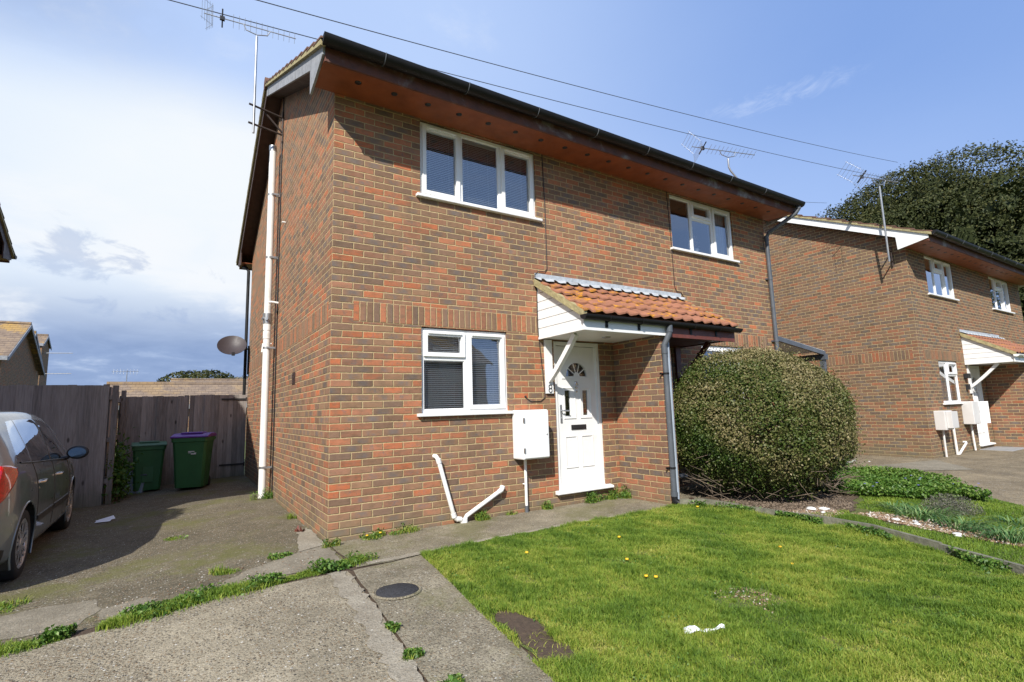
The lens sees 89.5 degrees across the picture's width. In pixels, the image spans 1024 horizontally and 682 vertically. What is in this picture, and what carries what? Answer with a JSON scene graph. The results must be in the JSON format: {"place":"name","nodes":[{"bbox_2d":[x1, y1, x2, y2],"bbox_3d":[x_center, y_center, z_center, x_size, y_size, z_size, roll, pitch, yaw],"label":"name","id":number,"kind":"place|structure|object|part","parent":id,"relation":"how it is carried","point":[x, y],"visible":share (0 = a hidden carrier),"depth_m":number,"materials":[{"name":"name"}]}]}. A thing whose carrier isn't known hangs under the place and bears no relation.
{"place":"outdoors","nodes":[
{"label":"outdoors","id":0,"kind":"place"},
{"bbox_2d":[0,475,342,644],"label":"driveway","id":1,"kind":"structure","parent":0,"point":[128,553],"depth_m":5.41,"materials":[{"name":"concrete"}]},
{"bbox_2d":[0,595,31,613],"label":"weed clump","id":2,"kind":"object","parent":1,"relation":"on","point":[12,603],"visible":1,"depth_m":3.90,"materials":[{"name":"green plant"}]},
{"bbox_2d":[0,411,88,581],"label":"parked car","id":3,"kind":"object","parent":1,"relation":"on","point":[37,477],"visible":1,"depth_m":4.96,"materials":[{"name":"silver metal"}]},
{"bbox_3d":[-5.698,1.060,5.161,1.633,0.508,3.137,3,-9,-33],"label":"window","id":4,"kind":"part","parent":3,"relation":"part of","materials":[{"name":"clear glass"}]},
{"bbox_2d":[0,600,101,639],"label":"concrete patch","id":5,"kind":"object","parent":1,"relation":"on","point":[30,622],"visible":0.91,"depth_m":3.61,"materials":[{"name":"grey concrete"}]},
{"bbox_2d":[95,515,114,522],"bbox_3d":[-5.547,2.429,7.049,0.220,0.050,0.200,3,-9,-33],"label":"crumpled paper","id":6,"kind":"object","parent":1,"relation":"on","point":[109,518],"visible":1,"depth_m":7.04,"materials":[{"name":"white paper"}]},
{"bbox_2d":[101,427,143,503],"bbox_3d":[-6.890,2.148,9.095,0.678,1.318,1.798,3,-9,-33],"label":"nettle clump","id":7,"kind":"object","parent":1,"relation":"on","point":[121,475],"visible":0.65,"depth_m":8.90,"materials":[{"name":"green plant"}]},
{"bbox_2d":[98,597,157,619],"bbox_3d":[-2.797,1.916,3.715,0.312,0.020,0.389,-3,-8,12],"label":"concrete patch","id":8,"kind":"object","parent":1,"relation":"on","point":[105,612],"visible":0.81,"depth_m":3.72,"materials":[{"name":"beige concrete"}]},
{"bbox_2d":[122,471,148,493],"bbox_3d":[-7.232,2.680,9.790,0.700,0.396,0.440,0,-8,-13],"label":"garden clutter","id":9,"kind":"object","parent":1,"relation":"on","point":[140,488],"visible":0.23,"depth_m":9.63,"materials":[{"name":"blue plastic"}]},
{"bbox_2d":[131,440,166,490],"bbox_3d":[-7.014,2.410,9.955,0.558,0.950,0.706,4,-9,-36],"label":"wheelie bin","id":10,"kind":"object","parent":1,"relation":"on","point":[150,462],"visible":0.94,"depth_m":9.73,"materials":[{"name":"green plastic"}]},
{"bbox_2d":[163,534,188,540],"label":"weed clump","id":11,"kind":"object","parent":1,"relation":"on","point":[173,538],"visible":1,"depth_m":5.71,"materials":[{"name":"green plant"}]},
{"bbox_2d":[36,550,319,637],"bbox_3d":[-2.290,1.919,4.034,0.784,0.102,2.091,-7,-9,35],"label":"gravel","id":12,"kind":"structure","parent":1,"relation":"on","point":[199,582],"depth_m":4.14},
{"bbox_2d":[170,431,216,487],"bbox_3d":[-6.064,2.266,9.838,0.620,1.055,0.784,1,-8,-19],"label":"wheelie bin","id":13,"kind":"object","parent":1,"relation":"on","point":[192,453],"visible":1,"depth_m":9.56,"materials":[{"name":"green plastic"}]},
{"bbox_2d":[208,564,240,575],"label":"weed clump","id":14,"kind":"object","parent":1,"relation":"on","point":[220,572],"visible":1,"depth_m":4.34,"materials":[{"name":"green plant"}]},
{"bbox_2d":[249,487,272,499],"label":"weed clump","id":15,"kind":"object","parent":1,"relation":"on","point":[267,496],"visible":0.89,"depth_m":8.00,"materials":[{"name":"green plant"}]},
{"bbox_2d":[215,546,340,586],"bbox_3d":[-1.904,1.930,4.408,0.624,0.039,1.178,-7,-9,34],"label":"concrete patch","id":16,"kind":"object","parent":1,"relation":"on","point":[293,562],"visible":0.6,"depth_m":4.46,"materials":[{"name":"grey concrete"}]},
{"bbox_2d":[267,551,292,559],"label":"weed clump","id":17,"kind":"object","parent":1,"relation":"on","point":[276,555],"visible":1,"depth_m":4.68,"materials":[{"name":"green plant"}]},
{"bbox_2d":[286,512,296,519],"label":"weed clump","id":18,"kind":"object","parent":1,"relation":"on","point":[290,516],"visible":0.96,"depth_m":6.39,"materials":[{"name":"green plant"}]},
{"bbox_2d":[296,528,325,551],"bbox_3d":[-2.098,2.040,5.366,0.261,0.004,1.091,2,-8,-24],"label":"concrete patch","id":19,"kind":"object","parent":1,"relation":"on","point":[307,539],"visible":0.88,"depth_m":5.23,"materials":[{"name":"beige concrete"}]},
{"bbox_2d":[294,525,304,531],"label":"dead leaf","id":20,"kind":"object","parent":19,"relation":"on","point":[297,529],"visible":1,"depth_m":5.64,"materials":[{"name":"red plant"}]},
{"bbox_2d":[0,571,424,681],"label":"concrete slab","id":21,"kind":"structure","parent":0,"point":[308,630],"depth_m":3.02,"materials":[{"name":"grey concrete"}]},
{"bbox_2d":[328,571,423,681],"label":"slab margin","id":22,"kind":"object","parent":21,"relation":"on","point":[368,616],"visible":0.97,"depth_m":3.10,"materials":[{"name":"grey concrete"}]},
{"bbox_2d":[56,531,555,681],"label":"soil bed","id":23,"kind":"object","parent":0,"point":[350,571],"visible":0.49,"depth_m":3.76,"materials":[{"name":"brown soil"}]},
{"bbox_2d":[0,554,367,657],"bbox_3d":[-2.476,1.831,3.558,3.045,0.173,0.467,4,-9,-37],"label":"weeds","id":24,"kind":"object","parent":23,"relation":"on","point":[118,621],"visible":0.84,"depth_m":3.58,"materials":[{"name":"green plant"}]},
{"bbox_2d":[354,555,554,681],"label":"path","id":25,"kind":"structure","parent":0,"point":[448,626],"depth_m":3.12,"materials":[{"name":"concrete"}]},
{"bbox_2d":[383,620,400,632],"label":"weed clump","id":26,"kind":"object","parent":25,"relation":"on","point":[392,626],"visible":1,"depth_m":3.14,"materials":[{"name":"green plant"}]},
{"bbox_2d":[372,582,421,599],"bbox_3d":[-0.830,1.806,3.736,0.356,0.018,0.356,3,-9,-33],"label":"manhole cover","id":27,"kind":"object","parent":25,"relation":"on","point":[399,590],"visible":0.99,"depth_m":3.71,"materials":[{"name":"metal"}]},
{"bbox_2d":[402,647,424,660],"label":"weed clump","id":28,"kind":"object","parent":25,"relation":"on","point":[413,653],"visible":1,"depth_m":2.82,"materials":[{"name":"green plant"}]},
{"bbox_2d":[437,673,464,681],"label":"weed clump","id":29,"kind":"object","parent":25,"relation":"on","point":[454,677],"visible":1,"depth_m":2.58,"materials":[{"name":"green plant"}]},
{"bbox_2d":[332,498,667,566],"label":"front path","id":30,"kind":"structure","parent":0,"point":[387,546],"depth_m":5.54,"materials":[{"name":"concrete"}]},
{"bbox_2d":[320,538,340,547],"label":"weed clump","id":31,"kind":"object","parent":30,"relation":"on","point":[333,543],"visible":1,"depth_m":4.98,"materials":[{"name":"green plant"}]},
{"bbox_2d":[340,550,377,561],"bbox_3d":[-1.332,1.873,4.495,0.329,0.097,0.237,3,-9,-33],"label":"weed clump","id":32,"kind":"object","parent":30,"relation":"on","point":[365,557],"visible":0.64,"depth_m":4.48,"materials":[{"name":"green plant"}]},
{"bbox_2d":[359,528,386,540],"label":"weed clump","id":33,"kind":"object","parent":30,"relation":"on","point":[374,535],"visible":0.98,"depth_m":5.27,"materials":[{"name":"green plant"}]},
{"bbox_2d":[388,523,420,535],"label":"weed clump","id":34,"kind":"object","parent":30,"relation":"on","point":[405,530],"visible":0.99,"depth_m":5.47,"materials":[{"name":"green plant"}]},
{"bbox_2d":[474,509,491,520],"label":"weed clump","id":35,"kind":"object","parent":30,"relation":"on","point":[481,516],"visible":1,"depth_m":5.96,"materials":[{"name":"green plant"}]},
{"bbox_2d":[366,514,626,564],"bbox_3d":[0.147,1.960,5.281,3.300,0.001,0.158,3,-9,-33],"label":"path edge","id":36,"kind":"object","parent":30,"relation":"on","point":[397,557],"visible":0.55,"depth_m":4.63,"materials":[{"name":"grey concrete"}]},
{"bbox_2d":[505,510,517,515],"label":"weed clump","id":37,"kind":"object","parent":30,"relation":"on","point":[507,514],"visible":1,"depth_m":6.23,"materials":[{"name":"green plant"}]},
{"bbox_2d":[540,500,553,509],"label":"weed clump","id":38,"kind":"object","parent":30,"relation":"on","point":[547,506],"visible":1,"depth_m":6.50,"materials":[{"name":"green plant"}]},
{"bbox_2d":[584,491,601,503],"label":"weed clump","id":39,"kind":"object","parent":30,"relation":"on","point":[592,499],"visible":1,"depth_m":6.88,"materials":[{"name":"green plant"}]},
{"bbox_2d":[599,490,617,500],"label":"weed clump","id":40,"kind":"object","parent":30,"relation":"on","point":[612,496],"visible":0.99,"depth_m":7.04,"materials":[{"name":"green plant"}]},
{"bbox_2d":[614,484,631,498],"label":"weed clump","id":41,"kind":"object","parent":30,"relation":"on","point":[623,495],"visible":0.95,"depth_m":7.11,"materials":[{"name":"green plant"}]},
{"bbox_2d":[0,0,1023,384],"label":"sky","id":42,"kind":"structure","parent":0,"point":[127,139],"materials":[{"name":"blue"}]},
{"bbox_2d":[169,0,899,180],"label":"overhead wire","id":43,"kind":"object","parent":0,"point":[500,86],"visible":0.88,"depth_m":12.82,"materials":[{"name":"black metal"}]},
{"bbox_2d":[257,0,893,161],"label":"overhead wire","id":44,"kind":"object","parent":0,"point":[520,71],"visible":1,"depth_m":11.72,"materials":[{"name":"black metal"}]},
{"bbox_2d":[680,482,730,498],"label":"front path","id":45,"kind":"structure","parent":0,"point":[685,491],"depth_m":7.47,"materials":[{"name":"concrete"}]},
{"bbox_2d":[419,503,1023,681],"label":"lawn","id":46,"kind":"structure","parent":0,"point":[599,650],"depth_m":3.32,"materials":[{"name":"green plant"}]},
{"bbox_2d":[489,610,574,673],"bbox_3d":[0.147,1.738,3.055,0.261,0.050,0.891,2,-9,-29],"label":"soil patch","id":47,"kind":"object","parent":46,"relation":"on","point":[525,628],"visible":0.74,"depth_m":3.06,"materials":[{"name":"brown soil"}]},
{"bbox_2d":[525,506,793,577],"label":"dandelions","id":48,"kind":"object","parent":46,"relation":"on","point":[646,575],"visible":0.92,"depth_m":4.29,"materials":[{"name":"yellow plant"}]},
{"bbox_2d":[684,624,724,632],"bbox_3d":[1.148,1.722,3.094,0.259,0.044,0.083,-1,-8,-5],"label":"white plastic scrap","id":49,"kind":"object","parent":46,"relation":"on","point":[693,628],"visible":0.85,"depth_m":3.09,"materials":[{"name":"plastic"}]},
{"bbox_2d":[688,500,1011,571],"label":"weeds","id":50,"kind":"object","parent":46,"relation":"on","point":[966,556],"visible":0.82,"depth_m":5.03,"materials":[{"name":"green plant"}]},
{"bbox_2d":[715,587,785,612],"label":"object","id":51,"kind":"structure","parent":0,"point":[753,596],"depth_m":3.61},
{"bbox_2d":[695,484,1023,564],"bbox_3d":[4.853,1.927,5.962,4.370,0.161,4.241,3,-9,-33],"label":"grass","id":52,"kind":"structure","parent":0,"point":[990,509],"depth_m":5.62,"materials":[{"name":"green plant"}]},
{"bbox_2d":[695,501,740,509],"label":"weed clump","id":53,"kind":"object","parent":52,"relation":"on","point":[723,506],"visible":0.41,"depth_m":6.19,"materials":[{"name":"green plant"}]},
{"bbox_2d":[705,487,858,511],"bbox_3d":[3.631,2.055,6.803,1.661,0.054,2.040,-9,-10,43],"label":"soil patch","id":54,"kind":"object","parent":52,"relation":"on","point":[842,495],"visible":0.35,"depth_m":6.63,"materials":[{"name":"brown soil"}]},
{"bbox_2d":[673,340,871,503],"bbox_3d":[3.296,1.077,7.030,2.582,2.141,2.494,3,-9,-33],"label":"round bush","id":55,"kind":"object","parent":54,"relation":"on","point":[797,390],"visible":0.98,"depth_m":6.32,"materials":[{"name":"green plant"}]},
{"bbox_2d":[718,488,854,515],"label":"bark chips","id":56,"kind":"object","parent":54,"relation":"on","point":[796,501],"visible":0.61,"depth_m":6.40,"materials":[{"name":"brown wood"}]},
{"bbox_2d":[789,506,842,517],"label":"gravel","id":57,"kind":"structure","parent":52,"relation":"on","point":[817,510],"depth_m":5.91,"materials":[{"name":"beige gravel"}]},
{"bbox_2d":[832,511,877,524],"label":"grass","id":58,"kind":"structure","parent":52,"relation":"on","point":[859,518],"depth_m":5.50,"materials":[{"name":"green plant"}]},
{"bbox_2d":[875,500,917,509],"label":"strap leaf plant","id":59,"kind":"object","parent":52,"relation":"on","point":[885,506],"visible":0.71,"depth_m":6.15,"materials":[{"name":"green plant"}]},
{"bbox_2d":[811,465,992,499],"bbox_3d":[5.135,1.982,7.295,2.178,0.314,2.428,3,-9,-33],"label":"ground cover","id":60,"kind":"object","parent":52,"relation":"on","point":[893,481],"visible":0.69,"depth_m":6.92,"materials":[{"name":"green plant"}]},
{"bbox_2d":[838,459,869,470],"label":"white flower clump","id":61,"kind":"object","parent":60,"relation":"on","point":[855,462],"visible":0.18,"depth_m":8.16,"materials":[{"name":"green plant"}]},
{"bbox_2d":[878,501,972,521],"bbox_3d":[4.510,1.887,5.683,0.876,0.131,0.933,3,-9,-33],"label":"strap leaf plant","id":62,"kind":"object","parent":52,"relation":"on","point":[924,513],"visible":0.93,"depth_m":5.68,"materials":[{"name":"green plant"}]},
{"bbox_2d":[918,493,985,518],"bbox_3d":[4.991,1.851,5.885,0.689,0.237,0.603,3,-9,-33],"label":"grey shrub","id":63,"kind":"object","parent":52,"relation":"on","point":[962,506],"visible":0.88,"depth_m":5.82,"materials":[{"name":"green plant"}]},
{"bbox_2d":[917,512,1011,531],"bbox_3d":[4.570,1.849,5.229,0.740,0.123,0.813,3,-9,-33],"label":"strap leaf plant","id":64,"kind":"object","parent":52,"relation":"on","point":[956,522],"visible":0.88,"depth_m":5.22,"materials":[{"name":"green plant"}]},
{"bbox_2d":[971,558,1001,573],"bbox_3d":[3.839,1.797,4.169,0.228,0.089,0.436,-6,-9,32],"label":"weed clump","id":65,"kind":"object","parent":52,"relation":"on","point":[983,567],"visible":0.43,"depth_m":4.08,"materials":[{"name":"green plant"}]},
{"bbox_2d":[982,513,1023,525],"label":"strap leaf plant","id":66,"kind":"object","parent":52,"relation":"on","point":[1010,522],"visible":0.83,"depth_m":5.40,"materials":[{"name":"green plant"}]},
{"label":"soil patch","id":67,"kind":"structure","parent":52,"relation":"on","visible":0},
{"bbox_2d":[850,511,1023,546],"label":"gravel","id":68,"kind":"structure","parent":67,"relation":"on","point":[907,521],"depth_m":5.36,"materials":[{"name":"beige gravel"}]},
{"bbox_2d":[957,524,1023,543],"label":"strap leaf plant","id":69,"kind":"object","parent":68,"relation":"on","point":[1013,535],"visible":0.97,"depth_m":4.86,"materials":[{"name":"green plant"}]},
{"bbox_2d":[829,449,1023,505],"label":"driveway","id":70,"kind":"structure","parent":0,"point":[999,475],"depth_m":9.63,"materials":[{"name":"grey concrete"}]},
{"bbox_2d":[774,336,830,425],"bbox_3d":[4.743,1.456,11.999,2.020,2.610,4.155,3,-9,-33],"label":"carport canopy","id":71,"kind":"object","parent":70,"relation":"on","point":[801,348],"visible":0.21,"depth_m":10.87,"materials":[{"name":"grey plastic"}]},
{"bbox_2d":[861,460,974,470],"bbox_3d":[7.863,2.391,9.839,2.806,0.056,1.203,1,-8,-23],"label":"concrete patch","id":72,"kind":"object","parent":70,"relation":"on","point":[931,465],"visible":0.76,"depth_m":9.97,"materials":[{"name":"beige concrete"}]},
{"bbox_3d":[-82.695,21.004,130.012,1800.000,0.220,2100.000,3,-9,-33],"label":"ground","id":73,"kind":"structure","parent":0,"visible":0},
{"bbox_2d":[0,204,16,262],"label":"semi detached house","id":74,"kind":"structure","parent":73,"relation":"on","point":[7,254],"depth_m":10.51,"materials":[{"name":"red brick"}]},
{"bbox_2d":[0,321,43,385],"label":"gabled house","id":75,"kind":"structure","parent":73,"relation":"on","point":[21,363],"depth_m":29.95,"materials":[{"name":"brown brick"}]},
{"bbox_2d":[34,331,44,384],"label":"gabled house","id":76,"kind":"structure","parent":73,"relation":"on","point":[38,373],"depth_m":40.21,"materials":[{"name":"brown brick"}]},
{"bbox_2d":[37,334,51,384],"bbox_3d":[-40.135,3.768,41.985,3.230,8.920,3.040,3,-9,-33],"label":"house","id":77,"kind":"structure","parent":73,"relation":"on","point":[44,343],"depth_m":43.04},
{"bbox_2d":[0,384,109,507],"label":"board fence","id":78,"kind":"object","parent":73,"relation":"on","point":[72,415],"visible":0.56,"depth_m":8.39,"materials":[{"name":"brown wood"}]},
{"bbox_2d":[101,385,126,504],"bbox_3d":[-7.262,1.875,9.438,0.147,2.019,1.948,3,-9,-33],"label":"board fence","id":79,"kind":"object","parent":73,"relation":"on","point":[115,400],"visible":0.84,"depth_m":8.73,"materials":[{"name":"brown wood"}]},
{"bbox_2d":[116,395,188,485],"bbox_3d":[-7.361,2.081,10.593,1.188,1.920,0.147,3,-9,-33],"label":"board fence","id":80,"kind":"object","parent":73,"relation":"on","point":[159,418],"visible":0.56,"depth_m":10.61,"materials":[{"name":"brown wood"}]},
{"bbox_2d":[107,382,247,440],"bbox_3d":[-15.714,4.317,31.474,14.480,3.640,7.140,3,-9,-33],"label":"bungalow","id":81,"kind":"object","parent":73,"relation":"on","point":[148,389],"visible":0.1,"depth_m":28.74,"materials":[{"name":"brown brick"}]},
{"bbox_2d":[112,369,138,381],"bbox_3d":[-28.534,3.563,38.026,1.602,3.005,0.225,3,-9,-33],"label":"rooftop aerial","id":82,"kind":"object","parent":81,"relation":"attached to","point":[127,371],"visible":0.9,"depth_m":38.19,"materials":[{"name":"metal"}]},
{"bbox_2d":[157,369,236,381],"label":"tree","id":83,"kind":"object","parent":73,"relation":"on","point":[206,374],"visible":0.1,"depth_m":56.44,"materials":[{"name":"green plant"}]},
{"bbox_2d":[170,378,247,381],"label":"bungalow","id":84,"kind":"object","parent":73,"relation":"on","point":[200,380],"visible":0.16,"depth_m":42.31,"materials":[{"name":"brown brick"}]},
{"bbox_2d":[236,31,804,542],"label":"semi detached house","id":85,"kind":"structure","parent":73,"relation":"on","point":[468,301],"depth_m":6.66,"materials":[{"name":"red brick"}]},
{"bbox_2d":[188,395,246,478],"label":"board gate","id":86,"kind":"structure","parent":85,"relation":"attached to","point":[223,417],"depth_m":11.23,"materials":[{"name":"brown wood"}]},
{"bbox_2d":[217,336,249,374],"bbox_3d":[-6.140,0.285,11.398,0.651,0.877,0.483,3,-9,-33],"label":"satellite dish","id":87,"kind":"object","parent":85,"relation":"attached to","point":[231,345],"visible":1,"depth_m":11.53,"materials":[{"name":"grey metal"}]},
{"bbox_2d":[200,0,295,141],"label":"rooftop aerial","id":88,"kind":"object","parent":85,"relation":"attached to","point":[222,18],"visible":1,"depth_m":8.59,"materials":[{"name":"metal"}]},
{"bbox_2d":[417,328,513,416],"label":"window","id":89,"kind":"structure","parent":85,"relation":"in","point":[464,372],"depth_m":6.34,"materials":[{"name":"white plastic"}]},
{"bbox_2d":[416,122,542,221],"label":"window","id":90,"kind":"structure","parent":85,"relation":"in","point":[456,168],"depth_m":6.92,"materials":[{"name":"white plastic"}]},
{"bbox_2d":[556,346,599,488],"bbox_3d":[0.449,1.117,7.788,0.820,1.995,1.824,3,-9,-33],"label":"door","id":91,"kind":"structure","parent":85,"relation":"in","point":[578,434],"depth_m":7.08,"materials":[{"name":"white plastic"}]},
{"bbox_2d":[669,195,739,262],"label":"window","id":92,"kind":"structure","parent":85,"relation":"in","point":[699,229],"depth_m":9.50,"materials":[{"name":"white plastic"}]},
{"bbox_2d":[682,131,755,177],"bbox_3d":[4.344,-3.353,10.543,1.587,1.790,0.622,1,-8,-20],"label":"rooftop aerial","id":93,"kind":"object","parent":85,"relation":"attached to","point":[729,168],"visible":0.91,"depth_m":10.56,"materials":[{"name":"metal"}]},
{"bbox_2d":[701,346,743,397],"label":"window","id":94,"kind":"structure","parent":85,"relation":"in","point":[718,348],"depth_m":8.93,"materials":[{"name":"white plastic"}]},
{"bbox_2d":[679,497,1023,575],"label":"timber edging","id":95,"kind":"object","parent":73,"relation":"on","point":[1015,568],"visible":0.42,"depth_m":4.92,"materials":[{"name":"grey wood"}]},
{"bbox_2d":[762,214,1023,458],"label":"semi detached house","id":96,"kind":"structure","parent":73,"relation":"on","point":[920,342],"depth_m":12.63,"materials":[{"name":"brown brick"}]},
{"bbox_2d":[837,161,897,265],"bbox_3d":[8.382,-2.947,11.781,1.446,2.364,0.736,1,-8,-18],"label":"rooftop aerial","id":97,"kind":"object","parent":96,"relation":"attached to","point":[883,217],"visible":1,"depth_m":11.84,"materials":[{"name":"metal"}]},
{"bbox_2d":[924,256,959,300],"bbox_3d":[10.570,-1.539,12.784,1.820,0.985,0.155,3,-9,-33],"label":"window","id":98,"kind":"structure","parent":96,"relation":"in","point":[938,273],"depth_m":12.83,"materials":[{"name":"white plastic"}]},
{"bbox_2d":[938,361,963,404],"bbox_3d":[10.419,0.993,12.303,1.280,1.020,0.155,3,-9,-33],"label":"window","id":99,"kind":"structure","parent":96,"relation":"in","point":[948,370],"depth_m":12.35,"materials":[{"name":"white plastic"}]},
{"bbox_2d":[970,368,987,442],"bbox_3d":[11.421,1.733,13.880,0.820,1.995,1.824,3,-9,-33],"label":"door","id":100,"kind":"structure","parent":96,"relation":"in","point":[982,433],"depth_m":13.20,"materials":[{"name":"white plastic"}]},
{"bbox_2d":[988,277,1014,313],"bbox_3d":[14.324,-1.335,15.184,1.820,0.985,0.155,3,-9,-33],"label":"window","id":101,"kind":"structure","parent":96,"relation":"in","point":[998,289],"depth_m":15.25,"materials":[{"name":"white plastic"}]},
{"bbox_2d":[815,138,1023,320],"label":"evergreen oak","id":102,"kind":"object","parent":73,"relation":"on","point":[985,211],"visible":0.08,"depth_m":27.17,"materials":[{"name":"green plant"}]}
]}

